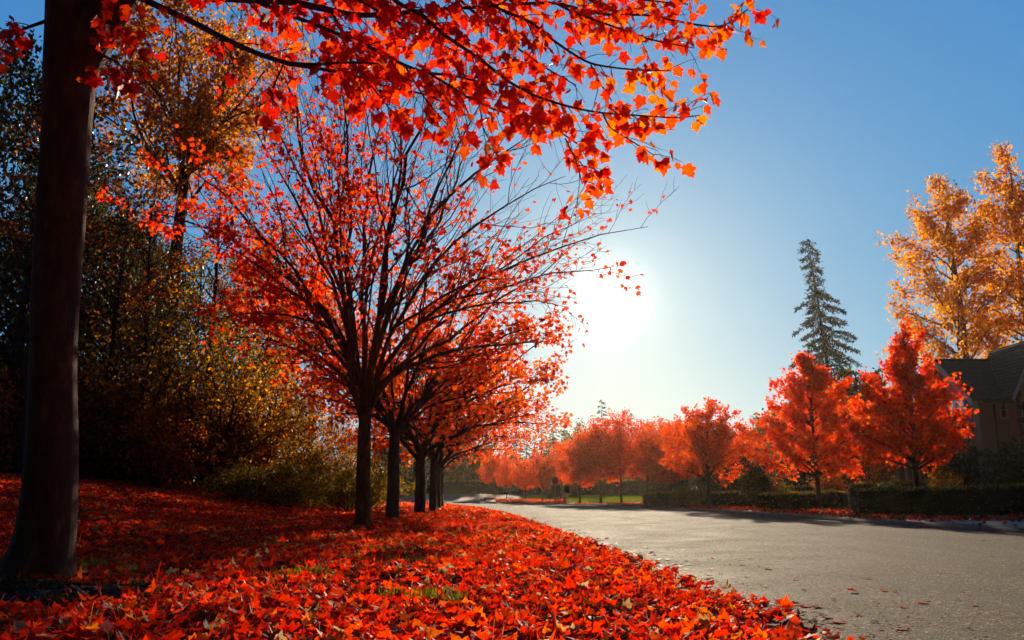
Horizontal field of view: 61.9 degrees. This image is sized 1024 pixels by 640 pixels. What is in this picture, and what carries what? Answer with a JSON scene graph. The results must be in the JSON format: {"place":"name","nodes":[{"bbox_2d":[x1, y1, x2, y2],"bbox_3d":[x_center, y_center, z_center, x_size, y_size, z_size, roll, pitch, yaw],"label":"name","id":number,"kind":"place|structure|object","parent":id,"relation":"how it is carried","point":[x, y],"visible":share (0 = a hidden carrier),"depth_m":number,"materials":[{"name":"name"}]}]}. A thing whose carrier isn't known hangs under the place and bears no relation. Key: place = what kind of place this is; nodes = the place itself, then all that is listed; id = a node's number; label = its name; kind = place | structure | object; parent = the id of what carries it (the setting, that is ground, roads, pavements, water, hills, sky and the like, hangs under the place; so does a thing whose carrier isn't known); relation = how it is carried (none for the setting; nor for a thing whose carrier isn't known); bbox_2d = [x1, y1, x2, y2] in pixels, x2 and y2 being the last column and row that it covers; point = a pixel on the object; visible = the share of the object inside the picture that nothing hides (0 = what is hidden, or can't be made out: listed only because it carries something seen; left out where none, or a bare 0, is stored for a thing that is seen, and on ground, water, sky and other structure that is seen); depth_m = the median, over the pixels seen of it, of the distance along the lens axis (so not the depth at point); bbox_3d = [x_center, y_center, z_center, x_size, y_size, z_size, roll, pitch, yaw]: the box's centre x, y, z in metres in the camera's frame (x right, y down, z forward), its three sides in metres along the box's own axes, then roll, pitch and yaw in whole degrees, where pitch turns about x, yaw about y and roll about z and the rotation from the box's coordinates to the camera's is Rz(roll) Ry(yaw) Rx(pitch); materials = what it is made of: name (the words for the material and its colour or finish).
{"place":"outdoors","nodes":[
{"label":"outdoors","id":0,"kind":"place"},
{"bbox_2d":[0,487,1023,638],"bbox_3d":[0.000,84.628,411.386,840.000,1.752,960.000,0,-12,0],"label":"ground","id":1,"kind":"structure","parent":0,"point":[453,498],"depth_m":58.56,"materials":[{"name":"green plant"}]},
{"bbox_2d":[0,27,104,371],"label":"evergreen tree","id":2,"kind":"object","parent":1,"relation":"on","point":[8,343],"visible":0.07,"depth_m":26.20,"materials":[{"name":"green plant"}]},
{"bbox_2d":[0,311,106,439],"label":"golden shrub","id":3,"kind":"object","parent":1,"relation":"on","point":[6,365],"visible":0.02,"depth_m":22.78,"materials":[{"name":"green plant"}]},
{"bbox_2d":[0,361,116,473],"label":"rusty shrub","id":4,"kind":"object","parent":1,"relation":"on","point":[9,428],"visible":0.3,"depth_m":19.22,"materials":[{"name":"orange plant"}]},
{"bbox_2d":[0,95,135,474],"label":"poplar tree","id":5,"kind":"object","parent":1,"relation":"on","point":[17,463],"visible":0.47,"depth_m":19.21,"materials":[{"name":"orange plant"}]},
{"bbox_2d":[0,24,151,473],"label":"evergreen tree","id":6,"kind":"object","parent":1,"relation":"on","point":[18,338],"visible":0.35,"depth_m":21.59,"materials":[{"name":"green plant"}]},
{"bbox_2d":[0,179,152,393],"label":"evergreen tree","id":7,"kind":"object","parent":1,"relation":"on","point":[102,258],"visible":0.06,"depth_m":30.18,"materials":[{"name":"green plant"}]},
{"bbox_2d":[0,97,161,430],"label":"evergreen tree","id":8,"kind":"object","parent":1,"relation":"on","point":[10,297],"visible":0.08,"depth_m":26.43,"materials":[{"name":"green plant"}]},
{"bbox_2d":[0,575,188,613],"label":"mossy soil","id":9,"kind":"structure","parent":1,"relation":"on","point":[36,589],"depth_m":4.17,"materials":[{"name":"black soil"}]},
{"bbox_2d":[15,372,175,479],"bbox_3d":[-10.438,2.613,20.960,3.409,3.002,3.409,10,-15,-39],"label":"rusty shrub","id":10,"kind":"object","parent":1,"relation":"on","point":[89,466],"visible":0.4,"depth_m":20.65,"materials":[{"name":"orange plant"}]},
{"bbox_2d":[4,301,194,477],"bbox_3d":[-11.745,1.720,24.652,4.846,6.035,5.000,0,-12,-1],"label":"golden shrub","id":11,"kind":"object","parent":1,"relation":"on","point":[96,353],"visible":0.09,"depth_m":24.12,"materials":[{"name":"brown plant"}]},
{"bbox_2d":[13,249,246,481],"bbox_3d":[-9.786,1.222,22.692,5.250,6.337,5.088,1,-12,-5],"label":"golden shrub","id":12,"kind":"object","parent":1,"relation":"on","point":[100,379],"visible":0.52,"depth_m":22.18,"materials":[{"name":"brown plant"}]},
{"bbox_2d":[80,174,179,479],"bbox_3d":[-10.092,0.228,21.814,2.710,7.912,2.849,5,-13,-22],"label":"poplar tree","id":13,"kind":"object","parent":1,"relation":"on","point":[99,475],"visible":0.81,"depth_m":22.04,"materials":[{"name":"orange plant"}]},
{"bbox_2d":[77,161,203,478],"bbox_3d":[-11.288,-0.176,24.427,4.524,9.751,4.085,4,-12,-17],"label":"evergreen tree","id":14,"kind":"object","parent":1,"relation":"on","point":[128,270],"visible":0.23,"depth_m":24.55,"materials":[{"name":"green plant"}]},
{"bbox_2d":[77,361,206,481],"bbox_3d":[-9.872,2.689,22.094,3.864,3.403,3.863,-4,-12,17],"label":"rusty shrub","id":15,"kind":"object","parent":1,"relation":"on","point":[124,474],"visible":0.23,"depth_m":21.51,"materials":[{"name":"orange plant"}]},
{"bbox_2d":[85,210,203,381],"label":"evergreen tree","id":16,"kind":"object","parent":1,"relation":"on","point":[156,271],"visible":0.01,"depth_m":41.00,"materials":[{"name":"green plant"}]},
{"bbox_2d":[82,221,211,394],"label":"alder tree","id":17,"kind":"object","parent":1,"relation":"on","point":[196,292],"visible":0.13,"depth_m":27.71,"materials":[{"name":"green plant"}]},
{"bbox_2d":[81,400,224,489],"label":"rusty shrub","id":18,"kind":"object","parent":1,"relation":"on","point":[156,469],"visible":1,"depth_m":19.99,"materials":[{"name":"orange plant"}]},
{"bbox_2d":[86,160,221,481],"bbox_3d":[-9.815,-0.005,23.089,3.060,8.933,3.217,-10,-16,41],"label":"poplar tree","id":19,"kind":"object","parent":1,"relation":"on","point":[148,268],"visible":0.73,"depth_m":23.20,"materials":[{"name":"orange plant"}]},
{"bbox_2d":[105,240,207,383],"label":"evergreen tree","id":20,"kind":"object","parent":1,"relation":"on","point":[163,307],"visible":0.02,"depth_m":33.60,"materials":[{"name":"green plant"}]},
{"bbox_2d":[90,361,269,488],"bbox_3d":[-9.294,2.941,24.569,4.545,4.003,4.546,3,-12,-15],"label":"rusty shrub","id":21,"kind":"object","parent":1,"relation":"on","point":[223,427],"visible":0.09,"depth_m":23.97,"materials":[{"name":"brown plant"}]},
{"bbox_2d":[141,240,246,408],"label":"alder tree","id":22,"kind":"object","parent":1,"relation":"on","point":[210,258],"visible":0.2,"depth_m":30.65,"materials":[{"name":"green plant"}]},
{"bbox_2d":[91,294,298,481],"bbox_3d":[-10.607,1.868,28.234,6.000,7.242,5.815,-3,-12,14],"label":"golden shrub","id":23,"kind":"object","parent":1,"relation":"on","point":[230,362],"visible":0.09,"depth_m":28.03,"materials":[{"name":"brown plant"}]},
{"bbox_2d":[91,0,312,480],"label":"poplar tree","id":24,"kind":"object","parent":1,"relation":"on","point":[202,117],"visible":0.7,"depth_m":28.05,"materials":[{"name":"orange plant"}]},
{"bbox_2d":[155,177,265,485],"bbox_3d":[-9.134,0.259,25.482,3.447,9.571,3.278,-4,-12,18],"label":"poplar tree","id":25,"kind":"object","parent":1,"relation":"on","point":[215,286],"visible":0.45,"depth_m":25.75,"materials":[{"name":"orange plant"}]},
{"bbox_2d":[115,275,325,491],"bbox_3d":[-8.069,1.809,23.648,4.846,6.035,5.000,-11,-16,42],"label":"golden shrub","id":26,"kind":"object","parent":1,"relation":"on","point":[236,450],"visible":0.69,"depth_m":23.09,"materials":[{"name":"yellow plant"}]},
{"bbox_2d":[192,266,274,398],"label":"alder tree","id":27,"kind":"object","parent":1,"relation":"on","point":[234,325],"visible":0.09,"depth_m":36.53,"materials":[{"name":"green plant"}]},
{"bbox_2d":[186,454,285,503],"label":"shrub","id":28,"kind":"object","parent":1,"relation":"on","point":[236,483],"visible":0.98,"depth_m":20.93,"materials":[{"name":"green plant"}]},
{"bbox_2d":[172,387,300,487],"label":"rusty shrub","id":29,"kind":"object","parent":1,"relation":"on","point":[262,448],"visible":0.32,"depth_m":24.30,"materials":[{"name":"orange plant"}]},
{"bbox_2d":[184,304,326,488],"bbox_3d":[-7.826,2.517,26.027,4.604,5.733,4.750,4,-12,-20],"label":"golden shrub","id":30,"kind":"object","parent":1,"relation":"on","point":[285,448],"visible":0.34,"depth_m":25.57,"materials":[{"name":"yellow plant"}]},
{"bbox_2d":[201,223,319,435],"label":"alder tree","id":31,"kind":"object","parent":1,"relation":"on","point":[265,349],"visible":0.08,"depth_m":31.29,"materials":[{"name":"green plant"}]},
{"bbox_2d":[215,456,317,503],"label":"shrub","id":32,"kind":"object","parent":1,"relation":"on","point":[283,471],"visible":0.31,"depth_m":22.45,"materials":[{"name":"green plant"}]},
{"bbox_2d":[1,475,567,601],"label":"grass","id":33,"kind":"structure","parent":1,"relation":"on","point":[432,592],"depth_m":5.98,"materials":[{"name":"green plant"}]},
{"bbox_2d":[246,467,325,508],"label":"shrub","id":34,"kind":"object","parent":1,"relation":"on","point":[283,499],"visible":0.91,"depth_m":21.86,"materials":[{"name":"green plant"}]},
{"bbox_2d":[250,337,354,474],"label":"golden shrub","id":35,"kind":"object","parent":1,"relation":"on","point":[300,436],"visible":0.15,"depth_m":33.05,"materials":[{"name":"yellow plant"}]},
{"bbox_2d":[266,399,351,495],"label":"golden shrub","id":36,"kind":"object","parent":1,"relation":"on","point":[306,454],"visible":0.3,"depth_m":29.74,"materials":[{"name":"yellow plant"}]},
{"bbox_2d":[265,445,355,507],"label":"shrub","id":37,"kind":"object","parent":1,"relation":"on","point":[317,466],"visible":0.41,"depth_m":25.36,"materials":[{"name":"green plant"}]},
{"bbox_2d":[277,189,370,468],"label":"poplar tree","id":38,"kind":"object","parent":1,"relation":"on","point":[330,220],"visible":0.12,"depth_m":34.84,"materials":[{"name":"orange plant"}]},
{"bbox_2d":[284,404,371,474],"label":"golden shrub","id":39,"kind":"object","parent":1,"relation":"on","point":[332,439],"visible":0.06,"depth_m":39.64,"materials":[{"name":"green plant"}]},
{"bbox_2d":[303,464,355,505],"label":"shrub","id":40,"kind":"object","parent":1,"relation":"on","point":[334,480],"visible":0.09,"depth_m":30.25,"materials":[{"name":"green plant"}]},
{"bbox_2d":[313,411,379,490],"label":"golden shrub","id":41,"kind":"object","parent":1,"relation":"on","point":[347,458],"visible":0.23,"depth_m":35.21,"materials":[{"name":"yellow plant"}]},
{"bbox_2d":[309,470,386,510],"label":"shrub","id":42,"kind":"object","parent":1,"relation":"on","point":[344,501],"visible":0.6,"depth_m":26.28,"materials":[{"name":"green plant"}]},
{"bbox_2d":[331,450,425,506],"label":"shrub","id":43,"kind":"object","parent":1,"relation":"on","point":[383,480],"visible":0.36,"depth_m":34.77,"materials":[{"name":"green plant"}]},
{"bbox_2d":[96,0,674,525],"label":"maple tree","id":44,"kind":"object","parent":1,"relation":"on","point":[362,376],"visible":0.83,"depth_m":14.44,"materials":[{"name":"red plant"}]},
{"bbox_2d":[355,435,415,499],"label":"broadleaf tree","id":45,"kind":"object","parent":1,"relation":"on","point":[386,454],"visible":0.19,"depth_m":87.86,"materials":[{"name":"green plant"}]},
{"bbox_2d":[0,0,778,579],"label":"maple tree","id":46,"kind":"object","parent":1,"relation":"on","point":[80,38],"visible":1,"depth_m":5.23,"materials":[{"name":"red plant"}]},
{"bbox_2d":[197,159,584,517],"bbox_3d":[-2.689,0.786,19.449,8.386,7.570,7.628,0,-12,0],"label":"maple tree","id":47,"kind":"object","parent":1,"relation":"on","point":[397,428],"visible":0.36,"depth_m":18.83,"materials":[{"name":"red plant"}]},
{"bbox_2d":[258,263,572,512],"bbox_3d":[-2.538,2.013,23.904,8.638,6.966,9.664,-7,-13,30],"label":"maple tree","id":48,"kind":"object","parent":1,"relation":"on","point":[421,453],"visible":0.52,"depth_m":23.25,"materials":[{"name":"red plant"}]},
{"bbox_2d":[399,441,438,487],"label":"broadleaf tree","id":49,"kind":"object","parent":1,"relation":"on","point":[427,471],"visible":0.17,"depth_m":97.38,"materials":[{"name":"green plant"}]},
{"bbox_2d":[296,310,554,510],"bbox_3d":[-2.436,2.731,27.437,8.357,7.020,7.732,9,-15,-38],"label":"maple tree","id":50,"kind":"object","parent":1,"relation":"on","point":[433,483],"visible":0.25,"depth_m":27.08,"materials":[{"name":"red plant"}]},
{"bbox_2d":[331,369,542,505],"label":"maple tree","id":51,"kind":"object","parent":1,"relation":"on","point":[443,467],"visible":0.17,"depth_m":39.82,"materials":[{"name":"red plant"}]},
{"bbox_2d":[304,326,572,507],"bbox_3d":[-2.947,3.906,32.635,8.982,6.805,8.534,10,-15,-41],"label":"maple tree","id":52,"kind":"object","parent":1,"relation":"on","point":[440,462],"visible":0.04,"depth_m":32.74,"materials":[{"name":"red plant"}]},
{"bbox_2d":[438,447,471,480],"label":"broadleaf tree","id":53,"kind":"object","parent":1,"relation":"on","point":[452,473],"visible":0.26,"depth_m":111.06,"materials":[{"name":"green plant"}]},
{"bbox_2d":[402,478,551,494],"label":"hedge","id":54,"kind":"object","parent":1,"relation":"on","point":[466,487],"visible":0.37,"depth_m":102.34,"materials":[{"name":"green plant"}]},
{"bbox_2d":[454,438,508,480],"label":"broadleaf tree","id":55,"kind":"object","parent":1,"relation":"on","point":[469,472],"visible":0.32,"depth_m":109.45,"materials":[{"name":"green plant"}]},
{"bbox_2d":[475,454,508,494],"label":"maple tree","id":56,"kind":"object","parent":1,"relation":"on","point":[489,474],"visible":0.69,"depth_m":90.24,"materials":[{"name":"orange plant"}]},
{"bbox_2d":[494,454,517,497],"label":"maple tree","id":57,"kind":"object","parent":1,"relation":"on","point":[508,481],"visible":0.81,"depth_m":82.49,"materials":[{"name":"red plant"}]},
{"bbox_2d":[0,472,1023,639],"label":"fallen leaves","id":58,"kind":"object","parent":1,"relation":"on","point":[590,591],"visible":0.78,"depth_m":4.93,"materials":[{"name":"red plant"}]},
{"bbox_2d":[547,418,591,466],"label":"broadleaf tree","id":59,"kind":"object","parent":1,"relation":"on","point":[564,432],"visible":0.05,"depth_m":148.16,"materials":[{"name":"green plant"}]},
{"bbox_2d":[520,494,642,502],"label":"lawn","id":60,"kind":"structure","parent":1,"relation":"on","point":[614,498],"depth_m":71.50,"materials":[{"name":"green plant"}]},
{"bbox_2d":[506,458,537,498],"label":"maple tree","id":61,"kind":"object","parent":60,"relation":"on","point":[516,474],"visible":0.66,"depth_m":76.36,"materials":[{"name":"orange plant"}]},
{"bbox_2d":[519,450,559,500],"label":"maple tree","id":62,"kind":"object","parent":60,"relation":"on","point":[543,476],"visible":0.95,"depth_m":70.45,"materials":[{"name":"orange plant"}]},
{"bbox_2d":[543,440,572,498],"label":"maple tree","id":63,"kind":"object","parent":60,"relation":"on","point":[558,454],"visible":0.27,"depth_m":74.89,"materials":[{"name":"red plant"}]},
{"bbox_2d":[553,433,611,502],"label":"maple tree","id":64,"kind":"object","parent":60,"relation":"on","point":[579,475],"visible":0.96,"depth_m":59.72,"materials":[{"name":"orange plant"}]},
{"bbox_2d":[563,415,626,502],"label":"maple tree","id":65,"kind":"object","parent":60,"relation":"on","point":[596,429],"visible":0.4,"depth_m":60.46,"materials":[{"name":"red plant"}]},
{"bbox_2d":[588,407,641,501],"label":"maple tree","id":66,"kind":"object","parent":60,"relation":"on","point":[618,428],"visible":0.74,"depth_m":60.06,"materials":[{"name":"red plant"}]},
{"bbox_2d":[546,479,653,497],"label":"hedge","id":67,"kind":"object","parent":1,"relation":"on","point":[632,487],"visible":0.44,"depth_m":78.61,"materials":[{"name":"green plant"}]},
{"bbox_2d":[620,416,665,491],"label":"maple tree","id":68,"kind":"object","parent":1,"relation":"on","point":[635,462],"visible":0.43,"depth_m":56.23,"materials":[{"name":"red plant"}]},
{"bbox_2d":[630,419,694,490],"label":"maple tree","id":69,"kind":"object","parent":1,"relation":"on","point":[653,462],"visible":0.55,"depth_m":51.18,"materials":[{"name":"orange plant"}]},
{"bbox_2d":[635,460,695,491],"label":"garden shrub","id":70,"kind":"object","parent":1,"relation":"on","point":[656,485],"visible":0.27,"depth_m":54.49,"materials":[{"name":"green plant"}]},
{"bbox_2d":[666,477,711,508],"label":"garden shrub","id":71,"kind":"object","parent":1,"relation":"on","point":[687,495],"visible":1,"depth_m":39.93,"materials":[{"name":"green plant"}]},
{"bbox_2d":[642,490,755,506],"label":"hedge","id":72,"kind":"object","parent":1,"relation":"on","point":[729,498],"visible":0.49,"depth_m":40.47,"materials":[{"name":"green plant"}]},
{"bbox_2d":[659,396,762,506],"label":"maple tree","id":73,"kind":"object","parent":1,"relation":"on","point":[709,454],"visible":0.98,"depth_m":37.19,"materials":[{"name":"red plant"}]},
{"bbox_2d":[694,462,741,490],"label":"garden shrub","id":74,"kind":"object","parent":1,"relation":"on","point":[716,486],"visible":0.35,"depth_m":42.98,"materials":[{"name":"green plant"}]},
{"bbox_2d":[725,423,773,473],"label":"maple tree","id":75,"kind":"object","parent":1,"relation":"on","point":[750,445],"visible":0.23,"depth_m":47.12,"materials":[{"name":"red plant"}]},
{"bbox_2d":[735,448,774,507],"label":"garden shrub","id":76,"kind":"object","parent":1,"relation":"on","point":[756,481],"visible":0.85,"depth_m":35.13,"materials":[{"name":"green plant"}]},
{"bbox_2d":[739,402,808,484],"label":"broadleaf tree","id":77,"kind":"object","parent":1,"relation":"on","point":[763,431],"visible":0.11,"depth_m":73.04,"materials":[{"name":"red plant"}]},
{"bbox_2d":[768,445,821,485],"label":"garden shrub","id":78,"kind":"object","parent":1,"relation":"on","point":[802,479],"visible":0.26,"depth_m":44.71,"materials":[{"name":"green plant"}]},
{"bbox_2d":[777,485,815,491],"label":"hedge","id":79,"kind":"object","parent":1,"relation":"on","point":[803,488],"visible":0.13,"depth_m":40.16,"materials":[{"name":"green plant"}]},
{"bbox_2d":[758,490,849,509],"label":"hedge","id":80,"kind":"object","parent":1,"relation":"on","point":[832,499],"visible":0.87,"depth_m":31.29,"materials":[{"name":"green plant"}]},
{"bbox_2d":[744,349,892,509],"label":"maple tree","id":81,"kind":"object","parent":1,"relation":"on","point":[812,382],"visible":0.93,"depth_m":30.41,"materials":[{"name":"red plant"}]},
{"bbox_2d":[787,239,862,425],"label":"fir tree","id":82,"kind":"object","parent":1,"relation":"on","point":[823,340],"visible":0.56,"depth_m":71.07,"materials":[{"name":"green plant"}]},
{"bbox_2d":[806,469,851,492],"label":"garden shrub","id":83,"kind":"object","parent":1,"relation":"on","point":[831,484],"visible":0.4,"depth_m":35.13,"materials":[{"name":"orange plant"}]},
{"bbox_2d":[803,359,914,458],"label":"broadleaf tree","id":84,"kind":"object","parent":1,"relation":"on","point":[851,389],"visible":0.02,"depth_m":59.40,"materials":[{"name":"red plant"}]},
{"bbox_2d":[827,465,892,496],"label":"garden shrub","id":85,"kind":"object","parent":1,"relation":"on","point":[845,478],"visible":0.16,"depth_m":42.65,"materials":[{"name":"green plant"}]},
{"bbox_2d":[827,396,909,482],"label":"maple tree","id":86,"kind":"object","parent":1,"relation":"on","point":[864,463],"visible":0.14,"depth_m":37.31,"materials":[{"name":"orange plant"}]},
{"bbox_2d":[860,463,903,486],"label":"garden shrub","id":87,"kind":"object","parent":1,"relation":"on","point":[876,478],"visible":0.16,"depth_m":32.40,"materials":[{"name":"green plant"}]},
{"bbox_2d":[830,316,979,486],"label":"maple tree","id":88,"kind":"object","parent":1,"relation":"on","point":[904,390],"visible":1,"depth_m":26.08,"materials":[{"name":"red plant"}]},
{"bbox_2d":[847,478,1023,515],"bbox_3d":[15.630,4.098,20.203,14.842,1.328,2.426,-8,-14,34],"label":"hedge","id":89,"kind":"object","parent":1,"relation":"on","point":[1004,499],"visible":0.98,"depth_m":22.30,"materials":[{"name":"green plant"}]},
{"bbox_2d":[861,341,1023,484],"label":"house","id":90,"kind":"structure","parent":1,"relation":"on","point":[995,381],"depth_m":41.23,"materials":[{"name":"paint"}]},
{"bbox_2d":[945,397,973,431],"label":"window","id":91,"kind":"structure","parent":90,"relation":"in","point":[964,402],"depth_m":42.41,"materials":[{"name":"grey glass"}]},
{"bbox_2d":[998,403,1008,418],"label":"window","id":92,"kind":"structure","parent":90,"relation":"in","point":[1003,408],"depth_m":40.93,"materials":[{"name":"black glass"}]},
{"bbox_2d":[924,463,962,486],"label":"garden shrub","id":93,"kind":"object","parent":1,"relation":"on","point":[938,480],"visible":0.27,"depth_m":24.05,"materials":[{"name":"green plant"}]},
{"bbox_2d":[874,172,1023,374],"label":"poplar tree","id":94,"kind":"object","parent":1,"relation":"on","point":[948,306],"visible":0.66,"depth_m":66.94,"materials":[{"name":"orange plant"}]},
{"bbox_2d":[911,432,1008,485],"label":"garden shrub","id":95,"kind":"object","parent":1,"relation":"on","point":[963,465],"visible":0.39,"depth_m":35.96,"materials":[{"name":"green plant"}]},
{"bbox_2d":[951,140,1023,358],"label":"poplar tree","id":96,"kind":"object","parent":1,"relation":"on","point":[1014,206],"visible":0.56,"depth_m":68.66,"materials":[{"name":"orange plant"}]},
{"bbox_2d":[978,433,1023,484],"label":"garden shrub","id":97,"kind":"object","parent":1,"relation":"on","point":[1011,465],"visible":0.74,"depth_m":36.76,"materials":[{"name":"green plant"}]},
{"bbox_2d":[0,0,1023,490],"label":"sky","id":98,"kind":"structure","parent":0,"point":[820,134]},
{"bbox_2d":[451,503,1023,639],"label":"road","id":99,"kind":"structure","parent":0,"point":[946,570],"depth_m":7.49,"materials":[{"name":"grey asphalt"}]},
{"bbox_2d":[385,501,1023,533],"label":"kerb","id":100,"kind":"structure","parent":99,"relation":"on","point":[942,525],"depth_m":19.61,"materials":[{"name":"concrete"}]},
{"bbox_2d":[940,521,1023,527],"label":"driveway","id":101,"kind":"structure","parent":0,"point":[1008,524],"depth_m":15.69,"materials":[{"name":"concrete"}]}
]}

